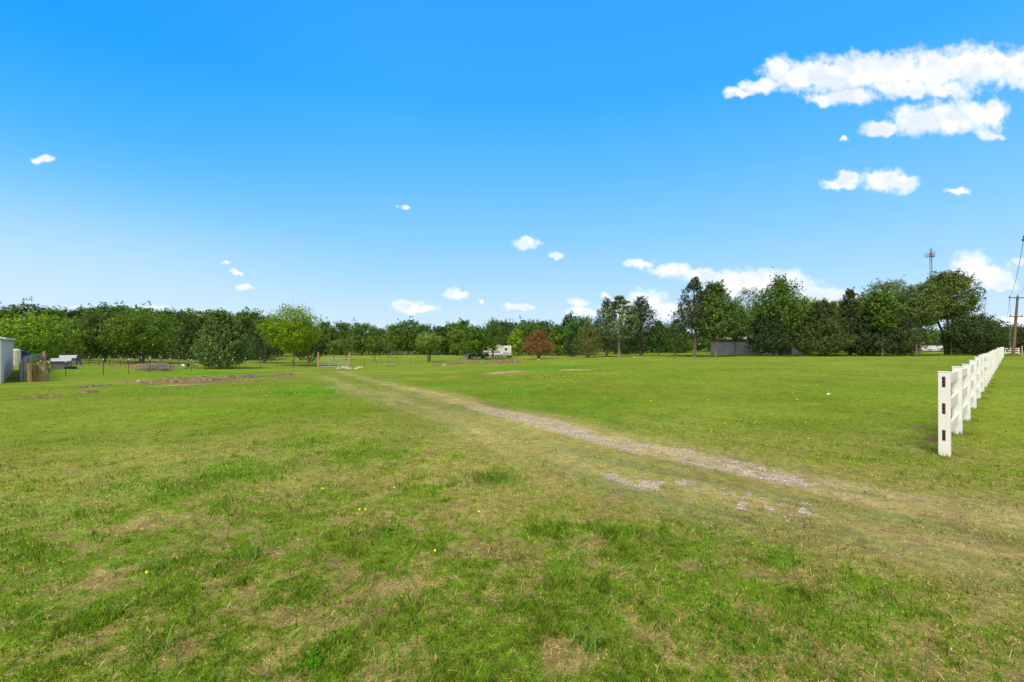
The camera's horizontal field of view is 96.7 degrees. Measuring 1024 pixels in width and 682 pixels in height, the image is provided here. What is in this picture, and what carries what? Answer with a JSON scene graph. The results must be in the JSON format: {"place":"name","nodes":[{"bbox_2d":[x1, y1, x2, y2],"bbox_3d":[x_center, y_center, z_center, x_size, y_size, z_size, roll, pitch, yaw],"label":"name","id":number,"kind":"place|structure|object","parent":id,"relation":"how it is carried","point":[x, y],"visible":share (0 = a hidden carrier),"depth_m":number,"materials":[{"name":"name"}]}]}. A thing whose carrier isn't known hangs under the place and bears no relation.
{"place":"outdoors","nodes":[
{"label":"outdoors","id":0,"kind":"place"},
{"bbox_2d":[115,373,293,383],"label":"soil bank","id":1,"kind":"structure","parent":0,"point":[207,378],"depth_m":29.53,"materials":[{"name":"soil"}]},
{"bbox_2d":[0,349,1023,681],"bbox_3d":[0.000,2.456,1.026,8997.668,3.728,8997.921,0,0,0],"label":"ground","id":2,"kind":"structure","parent":0,"point":[740,483],"depth_m":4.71,"materials":[{"name":"plant"}]},
{"bbox_2d":[0,337,15,382],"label":"metal shed","id":3,"kind":"structure","parent":2,"relation":"on","point":[6,357],"depth_m":36.95,"materials":[{"name":"white"}]},
{"bbox_2d":[13,348,20,364],"bbox_3d":[-63.469,1.983,57.994,1.240,2.200,1.240,0,0,0],"label":"water tank","id":4,"kind":"object","parent":2,"relation":"on","point":[16,356],"visible":0.52,"depth_m":57.77,"materials":[{"name":"white"}]},
{"bbox_2d":[0,301,38,348],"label":"broadleaf tree","id":5,"kind":"object","parent":2,"relation":"on","point":[8,312],"visible":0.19,"depth_m":95.62,"materials":[{"name":"green plant"}]},
{"bbox_2d":[26,363,31,381],"bbox_3d":[-36.574,2.490,34.492,0.200,1.625,0.248,0,0,0],"label":"timber post","id":6,"kind":"object","parent":2,"relation":"on","point":[29,372],"visible":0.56,"depth_m":34.40,"materials":[{"name":"brown wood"}]},
{"bbox_2d":[19,354,42,380],"bbox_3d":[-45.055,2.343,42.651,0.361,2.128,19.535,0,0,-42],"label":"corrugated fence","id":7,"kind":"object","parent":2,"relation":"on","point":[23,364],"visible":0.42,"depth_m":37.60,"materials":[{"name":"blue metal"}]},
{"bbox_2d":[0,295,64,351],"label":"broadleaf tree","id":8,"kind":"object","parent":2,"relation":"on","point":[25,307],"visible":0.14,"depth_m":98.80,"materials":[{"name":"green plant"}]},
{"bbox_2d":[24,354,43,380],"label":"sapling","id":9,"kind":"object","parent":2,"relation":"on","point":[34,362],"visible":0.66,"depth_m":35.58,"materials":[{"name":"green plant"}]},
{"bbox_2d":[36,356,49,380],"bbox_3d":[-37.806,2.368,36.512,0.849,2.441,0.917,0,0,0],"label":"straw mound","id":10,"kind":"object","parent":2,"relation":"on","point":[44,376],"visible":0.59,"depth_m":36.37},
{"bbox_2d":[20,306,72,357],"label":"broadleaf tree","id":11,"kind":"object","parent":2,"relation":"on","point":[50,311],"visible":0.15,"depth_m":97.49,"materials":[{"name":"green plant"}]},
{"bbox_2d":[0,309,94,358],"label":"broadleaf tree","id":12,"kind":"object","parent":2,"relation":"on","point":[30,323],"visible":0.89,"depth_m":64.97,"materials":[{"name":"green plant"}]},
{"bbox_2d":[46,358,72,368],"bbox_3d":[-51.454,2.540,51.651,2.180,1.189,1.550,0,0,-36],"label":"goat shelter","id":13,"kind":"object","parent":2,"relation":"on","point":[57,361],"visible":0.82,"depth_m":51.42,"materials":[{"name":"grey metal"}]},
{"bbox_2d":[54,305,84,356],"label":"broadleaf tree","id":14,"kind":"object","parent":2,"relation":"on","point":[71,312],"visible":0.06,"depth_m":102.53,"materials":[{"name":"green plant"}]},
{"bbox_2d":[58,355,81,364],"bbox_3d":[-59.247,2.541,60.791,2.662,1.306,1.550,0,0,-36],"label":"goat shelter","id":15,"kind":"object","parent":2,"relation":"on","point":[74,358],"visible":0.56,"depth_m":60.75,"materials":[{"name":"grey metal"}]},
{"bbox_2d":[47,316,101,360],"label":"broadleaf tree","id":16,"kind":"object","parent":2,"relation":"on","point":[81,350],"visible":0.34,"depth_m":79.23,"materials":[{"name":"green plant"}]},
{"bbox_2d":[58,303,107,357],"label":"broadleaf tree","id":17,"kind":"object","parent":2,"relation":"on","point":[89,309],"visible":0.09,"depth_m":100.48,"materials":[{"name":"green plant"}]},
{"bbox_2d":[72,313,122,361],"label":"broadleaf tree","id":18,"kind":"object","parent":2,"relation":"on","point":[93,322],"visible":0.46,"depth_m":71.60,"materials":[{"name":"green plant"}]},
{"bbox_2d":[76,301,139,357],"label":"broadleaf tree","id":19,"kind":"object","parent":2,"relation":"on","point":[104,310],"visible":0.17,"depth_m":98.67,"materials":[{"name":"green plant"}]},
{"bbox_2d":[76,356,188,366],"bbox_3d":[-51.169,2.887,61.664,13.110,1.707,0.408,0,0,-13],"label":"wire fence","id":20,"kind":"object","parent":2,"relation":"on","point":[109,359],"visible":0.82,"depth_m":61.68,"materials":[{"name":"metal"}]},
{"bbox_2d":[91,306,186,362],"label":"broadleaf tree","id":21,"kind":"object","parent":2,"relation":"on","point":[119,335],"visible":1,"depth_m":68.33,"materials":[{"name":"green plant"}]},
{"bbox_2d":[106,542,191,577],"bbox_3d":[-2.521,1.550,3.170,0.503,0.163,0.281,0,0,-38],"label":"grass tuft","id":22,"kind":"object","parent":2,"relation":"on","point":[153,563],"visible":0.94,"depth_m":3.17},
{"bbox_2d":[126,300,179,358],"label":"broadleaf tree","id":23,"kind":"object","parent":2,"relation":"on","point":[156,313],"visible":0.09,"depth_m":98.31,"materials":[{"name":"green plant"}]},
{"bbox_2d":[132,362,178,370],"bbox_3d":[-41.900,3.008,52.905,7.491,1.043,3.063,0,0,0],"label":"brush pile","id":24,"kind":"object","parent":2,"relation":"on","point":[157,366],"visible":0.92,"depth_m":52.56,"materials":[{"name":"brown plant"}]},
{"bbox_2d":[131,620,187,660],"bbox_3d":[-1.723,1.537,2.325,0.341,0.168,0.237,0,0,17],"label":"grass tuft","id":25,"kind":"object","parent":2,"relation":"on","point":[141,639],"visible":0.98,"depth_m":2.32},
{"bbox_2d":[147,307,207,358],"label":"broadleaf tree","id":26,"kind":"object","parent":2,"relation":"on","point":[180,317],"visible":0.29,"depth_m":97.04,"materials":[{"name":"green plant"}]},
{"bbox_2d":[48,357,311,375],"bbox_3d":[-36.125,2.928,53.864,3.179,2.276,28.648,0,0,26],"label":"wire fence","id":27,"kind":"object","parent":2,"relation":"on","point":[191,365],"visible":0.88,"depth_m":48.87,"materials":[{"name":"metal"}]},
{"bbox_2d":[167,323,198,359],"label":"cedar tree","id":28,"kind":"object","parent":2,"relation":"on","point":[183,354],"visible":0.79,"depth_m":89.50,"materials":[{"name":"green plant"}]},
{"bbox_2d":[180,308,211,358],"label":"broadleaf tree","id":29,"kind":"object","parent":2,"relation":"on","point":[201,316],"visible":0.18,"depth_m":102.79,"materials":[{"name":"green plant"}]},
{"bbox_2d":[186,308,256,368],"bbox_3d":[-38.986,-0.283,60.974,7.896,8.335,8.122,0,0,0],"label":"cedar tree","id":30,"kind":"object","parent":2,"relation":"on","point":[225,329],"visible":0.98,"depth_m":59.81,"materials":[{"name":"green plant"}]},
{"bbox_2d":[209,532,275,569],"bbox_3d":[-1.937,1.543,3.312,0.375,0.185,0.444,0,0,30],"label":"grass tuft","id":31,"kind":"object","parent":2,"relation":"on","point":[250,555],"visible":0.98,"depth_m":3.31,"materials":[{"name":"plant"}]},
{"bbox_2d":[228,308,277,359],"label":"broadleaf tree","id":32,"kind":"object","parent":2,"relation":"on","point":[244,317],"visible":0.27,"depth_m":98.07,"materials":[{"name":"green plant"}]},
{"bbox_2d":[242,315,288,362],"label":"cedar tree","id":33,"kind":"object","parent":2,"relation":"on","point":[263,345],"visible":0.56,"depth_m":81.32,"materials":[{"name":"green plant"}]},
{"bbox_2d":[253,300,327,365],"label":"pecan tree","id":34,"kind":"object","parent":2,"relation":"on","point":[288,339],"visible":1,"depth_m":72.44,"materials":[{"name":"green plant"}]},
{"bbox_2d":[267,578,340,616],"bbox_3d":[-1.282,1.598,2.838,0.391,0.065,0.435,0,0,0],"label":"clover clump","id":35,"kind":"object","parent":2,"relation":"on","point":[306,592],"visible":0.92,"depth_m":2.83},
{"bbox_2d":[294,332,325,362],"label":"cedar tree","id":36,"kind":"object","parent":2,"relation":"on","point":[314,349],"visible":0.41,"depth_m":85.86,"materials":[{"name":"green plant"}]},
{"bbox_2d":[280,641,341,678],"bbox_3d":[-0.997,1.596,2.278,0.303,0.066,0.292,0,0,0],"label":"clover clump","id":37,"kind":"object","parent":2,"relation":"on","point":[308,664],"visible":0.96,"depth_m":2.26,"materials":[{"name":"plant"}]},
{"bbox_2d":[317,319,341,354],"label":"broadleaf tree","id":38,"kind":"object","parent":2,"relation":"on","point":[327,335],"visible":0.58,"depth_m":144.88,"materials":[{"name":"green plant"}]},
{"bbox_2d":[325,340,342,360],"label":"young tree","id":39,"kind":"object","parent":2,"relation":"on","point":[334,347],"visible":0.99,"depth_m":96.71,"materials":[{"name":"green plant"}]},
{"bbox_2d":[328,320,354,354],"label":"broadleaf tree","id":40,"kind":"object","parent":2,"relation":"on","point":[343,327],"visible":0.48,"depth_m":148.03,"materials":[{"name":"green plant"}]},
{"bbox_2d":[336,337,356,359],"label":"young tree","id":41,"kind":"object","parent":2,"relation":"on","point":[347,345],"visible":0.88,"depth_m":103.81,"materials":[{"name":"green plant"}]},
{"bbox_2d":[343,318,380,354],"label":"broadleaf tree","id":42,"kind":"object","parent":2,"relation":"on","point":[362,333],"visible":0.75,"depth_m":144.21,"materials":[{"name":"green plant"}]},
{"bbox_2d":[365,335,383,361],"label":"young tree","id":43,"kind":"object","parent":2,"relation":"on","point":[375,348],"visible":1,"depth_m":91.54,"materials":[{"name":"green plant"}]},
{"bbox_2d":[382,333,394,357],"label":"young tree","id":44,"kind":"object","parent":2,"relation":"on","point":[388,348],"visible":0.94,"depth_m":115.74,"materials":[{"name":"green plant"}]},
{"bbox_2d":[379,323,404,354],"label":"broadleaf tree","id":45,"kind":"object","parent":2,"relation":"on","point":[392,329],"visible":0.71,"depth_m":149.01,"materials":[{"name":"green plant"}]},
{"bbox_2d":[391,316,423,353],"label":"broadleaf tree","id":46,"kind":"object","parent":2,"relation":"on","point":[402,327],"visible":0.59,"depth_m":153.36,"materials":[{"name":"green plant"}]},
{"bbox_2d":[407,323,434,354],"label":"broadleaf tree","id":47,"kind":"object","parent":2,"relation":"on","point":[421,328],"visible":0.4,"depth_m":150.45,"materials":[{"name":"green plant"}]},
{"bbox_2d":[413,331,445,361],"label":"young tree","id":48,"kind":"object","parent":2,"relation":"on","point":[424,338],"visible":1,"depth_m":90.41,"materials":[{"name":"green plant"}]},
{"bbox_2d":[425,325,450,354],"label":"broadleaf tree","id":49,"kind":"object","parent":2,"relation":"on","point":[441,330],"visible":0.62,"depth_m":146.57,"materials":[{"name":"green plant"}]},
{"bbox_2d":[437,320,462,354],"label":"broadleaf tree","id":50,"kind":"object","parent":2,"relation":"on","point":[453,325],"visible":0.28,"depth_m":147.46,"materials":[{"name":"green plant"}]},
{"bbox_2d":[447,317,473,354],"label":"broadleaf tree","id":51,"kind":"object","parent":2,"relation":"on","point":[462,326],"visible":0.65,"depth_m":140.77,"materials":[{"name":"green plant"}]},
{"bbox_2d":[462,325,488,359],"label":"broadleaf tree","id":52,"kind":"object","parent":2,"relation":"on","point":[475,347],"visible":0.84,"depth_m":99.31,"materials":[{"name":"green plant"}]},
{"bbox_2d":[465,351,488,358],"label":"pickup truck","id":53,"kind":"object","parent":2,"relation":"on","point":[473,355],"visible":0.79,"depth_m":106.28,"materials":[{"name":"black paint"}]},
{"bbox_2d":[354,350,603,366],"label":"wire fence","id":54,"kind":"object","parent":2,"relation":"on","point":[364,364],"visible":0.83,"depth_m":82.53,"materials":[{"name":"metal"}]},
{"bbox_2d":[448,466,519,489],"bbox_3d":[-0.275,1.602,5.344,0.951,0.121,0.846,0,0,0],"label":"grass tuft","id":55,"kind":"object","parent":2,"relation":"on","point":[486,477],"visible":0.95,"depth_m":5.33,"materials":[{"name":"plant"}]},
{"bbox_2d":[473,317,508,359],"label":"broadleaf tree","id":56,"kind":"object","parent":2,"relation":"on","point":[493,336],"visible":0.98,"depth_m":98.23,"materials":[{"name":"green plant"}]},
{"bbox_2d":[482,345,511,357],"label":"travel trailer","id":57,"kind":"object","parent":2,"relation":"on","point":[506,350],"visible":0.72,"depth_m":106.79,"materials":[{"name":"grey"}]},
{"bbox_2d":[485,319,517,347],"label":"broadleaf tree","id":58,"kind":"object","parent":2,"relation":"on","point":[505,325],"visible":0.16,"depth_m":148.30,"materials":[{"name":"green plant"}]},
{"bbox_2d":[507,327,525,355],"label":"broadleaf tree","id":59,"kind":"object","parent":2,"relation":"on","point":[516,346],"visible":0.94,"depth_m":127.55,"materials":[{"name":"green plant"}]},
{"bbox_2d":[509,317,545,354],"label":"broadleaf tree","id":60,"kind":"object","parent":2,"relation":"on","point":[528,326],"visible":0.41,"depth_m":138.01,"materials":[{"name":"green plant"}]},
{"bbox_2d":[35,317,1022,357],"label":"wood","id":61,"kind":"object","parent":2,"relation":"on","point":[701,346],"visible":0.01,"depth_m":130.25,"materials":[{"name":"green plant"}]},
{"bbox_2d":[520,330,555,358],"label":"dead cedar","id":62,"kind":"object","parent":2,"relation":"on","point":[540,339],"visible":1,"depth_m":91.34,"materials":[{"name":"brown plant"}]},
{"bbox_2d":[523,319,557,354],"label":"broadleaf tree","id":63,"kind":"object","parent":2,"relation":"on","point":[542,326],"visible":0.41,"depth_m":134.21,"materials":[{"name":"green plant"}]},
{"bbox_2d":[544,323,568,355],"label":"broadleaf tree","id":64,"kind":"object","parent":2,"relation":"on","point":[557,333],"visible":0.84,"depth_m":124.78,"materials":[{"name":"green plant"}]},
{"bbox_2d":[551,313,582,352],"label":"cedar tree","id":65,"kind":"object","parent":2,"relation":"on","point":[564,324],"visible":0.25,"depth_m":139.33,"materials":[{"name":"green plant"}]},
{"bbox_2d":[563,330,583,356],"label":"cedar tree","id":66,"kind":"object","parent":2,"relation":"on","point":[572,353],"visible":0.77,"depth_m":111.55,"materials":[{"name":"green plant"}]},
{"bbox_2d":[559,311,600,354],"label":"broadleaf tree","id":67,"kind":"object","parent":2,"relation":"on","point":[574,326],"visible":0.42,"depth_m":124.04,"materials":[{"name":"green plant"}]},
{"bbox_2d":[563,622,601,662],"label":"grass tuft","id":68,"kind":"object","parent":2,"relation":"on","point":[593,644],"visible":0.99,"depth_m":2.34,"materials":[{"name":"plant"}]},
{"bbox_2d":[568,321,604,357],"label":"cedar tree","id":69,"kind":"object","parent":2,"relation":"on","point":[590,327],"visible":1,"depth_m":91.46,"materials":[{"name":"green plant"}]},
{"bbox_2d":[549,582,633,634],"bbox_3d":[0.466,1.573,2.689,0.514,0.118,0.496,0,0,12],"label":"grass tuft","id":70,"kind":"object","parent":2,"relation":"on","point":[588,605],"visible":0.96,"depth_m":2.71,"materials":[{"name":"plant"}]},
{"bbox_2d":[591,297,623,355],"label":"cedar tree","id":71,"kind":"object","parent":2,"relation":"on","point":[605,304],"visible":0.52,"depth_m":96.72,"materials":[{"name":"green plant"}]},
{"bbox_2d":[596,294,640,356],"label":"pine tree","id":72,"kind":"object","parent":2,"relation":"on","point":[631,316],"visible":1,"depth_m":83.27,"materials":[{"name":"green plant"}]},
{"bbox_2d":[614,334,638,354],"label":"cedar tree","id":73,"kind":"object","parent":2,"relation":"on","point":[627,349],"visible":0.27,"depth_m":119.12,"materials":[{"name":"green plant"}]},
{"bbox_2d":[617,296,663,355],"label":"cedar tree","id":74,"kind":"object","parent":2,"relation":"on","point":[640,309],"visible":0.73,"depth_m":90.73,"materials":[{"name":"green plant"}]},
{"bbox_2d":[646,320,670,354],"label":"cedar tree","id":75,"kind":"object","parent":2,"relation":"on","point":[659,333],"visible":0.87,"depth_m":89.39,"materials":[{"name":"green plant"}]},
{"bbox_2d":[659,321,689,354],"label":"tree","id":76,"kind":"object","parent":2,"relation":"on","point":[673,341],"visible":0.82,"depth_m":87.47,"materials":[{"name":"green plant"}]},
{"bbox_2d":[668,326,693,352],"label":"broadleaf tree","id":77,"kind":"object","parent":2,"relation":"on","point":[685,347],"visible":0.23,"depth_m":124.00,"materials":[{"name":"green plant"}]},
{"bbox_2d":[662,276,721,356],"bbox_3d":[26.254,-3.401,64.082,7.723,11.678,6.922,0,0,41],"label":"cedar tree","id":78,"kind":"object","parent":2,"relation":"on","point":[696,283],"visible":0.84,"depth_m":63.58,"materials":[{"name":"green plant"}]},
{"bbox_2d":[689,546,724,574],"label":"grass tuft","id":79,"kind":"object","parent":2,"relation":"on","point":[708,560],"visible":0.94,"depth_m":3.24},
{"bbox_2d":[686,279,743,355],"bbox_3d":[28.063,-3.107,63.253,7.185,10.967,7.128,0,0,0],"label":"broadleaf tree","id":80,"kind":"object","parent":2,"relation":"on","point":[721,306],"visible":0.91,"depth_m":61.86,"materials":[{"name":"green plant"}]},
{"bbox_2d":[639,575,834,672],"bbox_3d":[1.273,1.601,2.610,0.994,0.072,0.914,0,0,-32],"label":"clover clump","id":81,"kind":"object","parent":2,"relation":"on","point":[730,619],"visible":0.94,"depth_m":2.63,"materials":[{"name":"plant"}]},
{"bbox_2d":[727,305,753,355],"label":"broadleaf tree","id":82,"kind":"object","parent":2,"relation":"on","point":[742,319],"visible":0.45,"depth_m":65.11,"materials":[{"name":"green plant"}]},
{"bbox_2d":[731,284,772,354],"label":"broadleaf tree","id":83,"kind":"object","parent":2,"relation":"on","point":[748,296],"visible":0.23,"depth_m":69.90,"materials":[{"name":"green plant"}]},
{"bbox_2d":[709,334,803,354],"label":"metal barn","id":84,"kind":"structure","parent":2,"relation":"on","point":[725,348],"depth_m":78.61,"materials":[{"name":"grey metal"}]},
{"bbox_2d":[744,312,775,354],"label":"cedar tree","id":85,"kind":"object","parent":2,"relation":"on","point":[758,339],"visible":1,"depth_m":62.10,"materials":[{"name":"green plant"}]},
{"bbox_2d":[761,306,792,355],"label":"cedar tree","id":86,"kind":"object","parent":2,"relation":"on","point":[783,340],"visible":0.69,"depth_m":63.18,"materials":[{"name":"green plant"}]},
{"bbox_2d":[744,267,812,355],"bbox_3d":[39.298,-4.289,66.511,9.641,13.222,9.699,0,0,0],"label":"broadleaf tree","id":87,"kind":"object","parent":2,"relation":"on","point":[790,309],"visible":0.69,"depth_m":64.68,"materials":[{"name":"green plant"}]},
{"bbox_2d":[656,590,908,681],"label":"clover clump","id":88,"kind":"object","parent":2,"relation":"on","point":[841,667],"visible":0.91,"depth_m":2.36,"materials":[{"name":"plant"}]},
{"bbox_2d":[787,295,827,354],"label":"broadleaf tree","id":89,"kind":"object","parent":2,"relation":"on","point":[809,302],"visible":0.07,"depth_m":71.25,"materials":[{"name":"green plant"}]},
{"bbox_2d":[791,298,857,355],"bbox_3d":[41.848,-1.832,61.367,7.626,8.187,8.163,0,0,0],"label":"cedar tree","id":90,"kind":"object","parent":2,"relation":"on","point":[820,325],"visible":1,"depth_m":60.42,"materials":[{"name":"green plant"}]},
{"bbox_2d":[822,298,865,352],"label":"broadleaf tree","id":91,"kind":"object","parent":2,"relation":"on","point":[836,305],"visible":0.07,"depth_m":90.23,"materials":[{"name":"green plant"}]},
{"bbox_2d":[833,287,864,354],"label":"cedar tree","id":92,"kind":"object","parent":2,"relation":"on","point":[846,308],"visible":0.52,"depth_m":65.59,"materials":[{"name":"green plant"}]},
{"bbox_2d":[841,313,897,355],"bbox_3d":[48.225,-0.869,61.880,6.556,6.237,6.274,0,0,-33],"label":"cedar tree","id":93,"kind":"object","parent":2,"relation":"on","point":[867,347],"visible":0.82,"depth_m":60.91,"materials":[{"name":"green plant"}]},
{"bbox_2d":[859,289,902,355],"bbox_3d":[49.102,-2.322,60.635,4.498,9.090,4.482,0,0,0],"label":"broadleaf tree","id":94,"kind":"object","parent":2,"relation":"on","point":[875,302],"visible":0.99,"depth_m":59.78,"materials":[{"name":"green plant"}]},
{"bbox_2d":[851,275,919,354],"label":"broadleaf tree","id":95,"kind":"object","parent":2,"relation":"on","point":[887,286],"visible":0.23,"depth_m":77.41,"materials":[{"name":"green plant"}]},
{"bbox_2d":[872,308,925,355],"bbox_3d":[53.425,-1.176,63.074,5.532,6.926,5.569,0,0,0],"label":"cedar tree","id":96,"kind":"object","parent":2,"relation":"on","point":[904,341],"visible":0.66,"depth_m":62.04,"materials":[{"name":"green plant"}]},
{"bbox_2d":[896,305,941,351],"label":"broadleaf tree","id":97,"kind":"object","parent":2,"relation":"on","point":[931,338],"visible":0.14,"depth_m":94.99,"materials":[{"name":"green plant"}]},
{"bbox_2d":[890,279,949,354],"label":"broadleaf tree","id":98,"kind":"object","parent":2,"relation":"on","point":[926,317],"visible":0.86,"depth_m":70.77,"materials":[{"name":"green plant"}]},
{"bbox_2d":[917,346,951,351],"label":"ranch house","id":99,"kind":"structure","parent":2,"relation":"on","point":[933,348],"depth_m":118.30,"materials":[{"name":"white wood"}]},
{"bbox_2d":[910,268,986,354],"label":"elm tree","id":100,"kind":"object","parent":2,"relation":"on","point":[953,283],"visible":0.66,"depth_m":71.85,"materials":[{"name":"green plant"}]},
{"bbox_2d":[938,347,1003,456],"bbox_3d":[33.977,1.196,31.854,75.586,1.404,0.141,0,0,-42],"label":"rail fence","id":101,"kind":"object","parent":2,"relation":"on","point":[970,380],"visible":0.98,"depth_m":7.91,"materials":[{"name":"plastic"}]},
{"bbox_2d":[929,310,1017,354],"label":"bush","id":102,"kind":"object","parent":2,"relation":"on","point":[981,335],"visible":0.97,"depth_m":68.52,"materials":[{"name":"green plant"}]},
{"bbox_2d":[991,324,1023,352],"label":"broadleaf tree","id":103,"kind":"object","parent":2,"relation":"on","point":[1019,330],"visible":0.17,"depth_m":94.85,"materials":[{"name":"green plant"}]},
{"bbox_2d":[1009,294,1023,355],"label":"utility pole","id":104,"kind":"object","parent":2,"relation":"on","point":[1017,297],"visible":0.96,"depth_m":61.90,"materials":[{"name":"brown wood"}]},
{"bbox_2d":[0,0,1023,336],"label":"sky","id":105,"kind":"structure","parent":0,"point":[379,163],"materials":[{"name":"blue"}]},
{"bbox_2d":[463,404,869,517],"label":"gravel","id":106,"kind":"structure","parent":0,"point":[744,472],"depth_m":5.65,"materials":[{"name":"gravel"}]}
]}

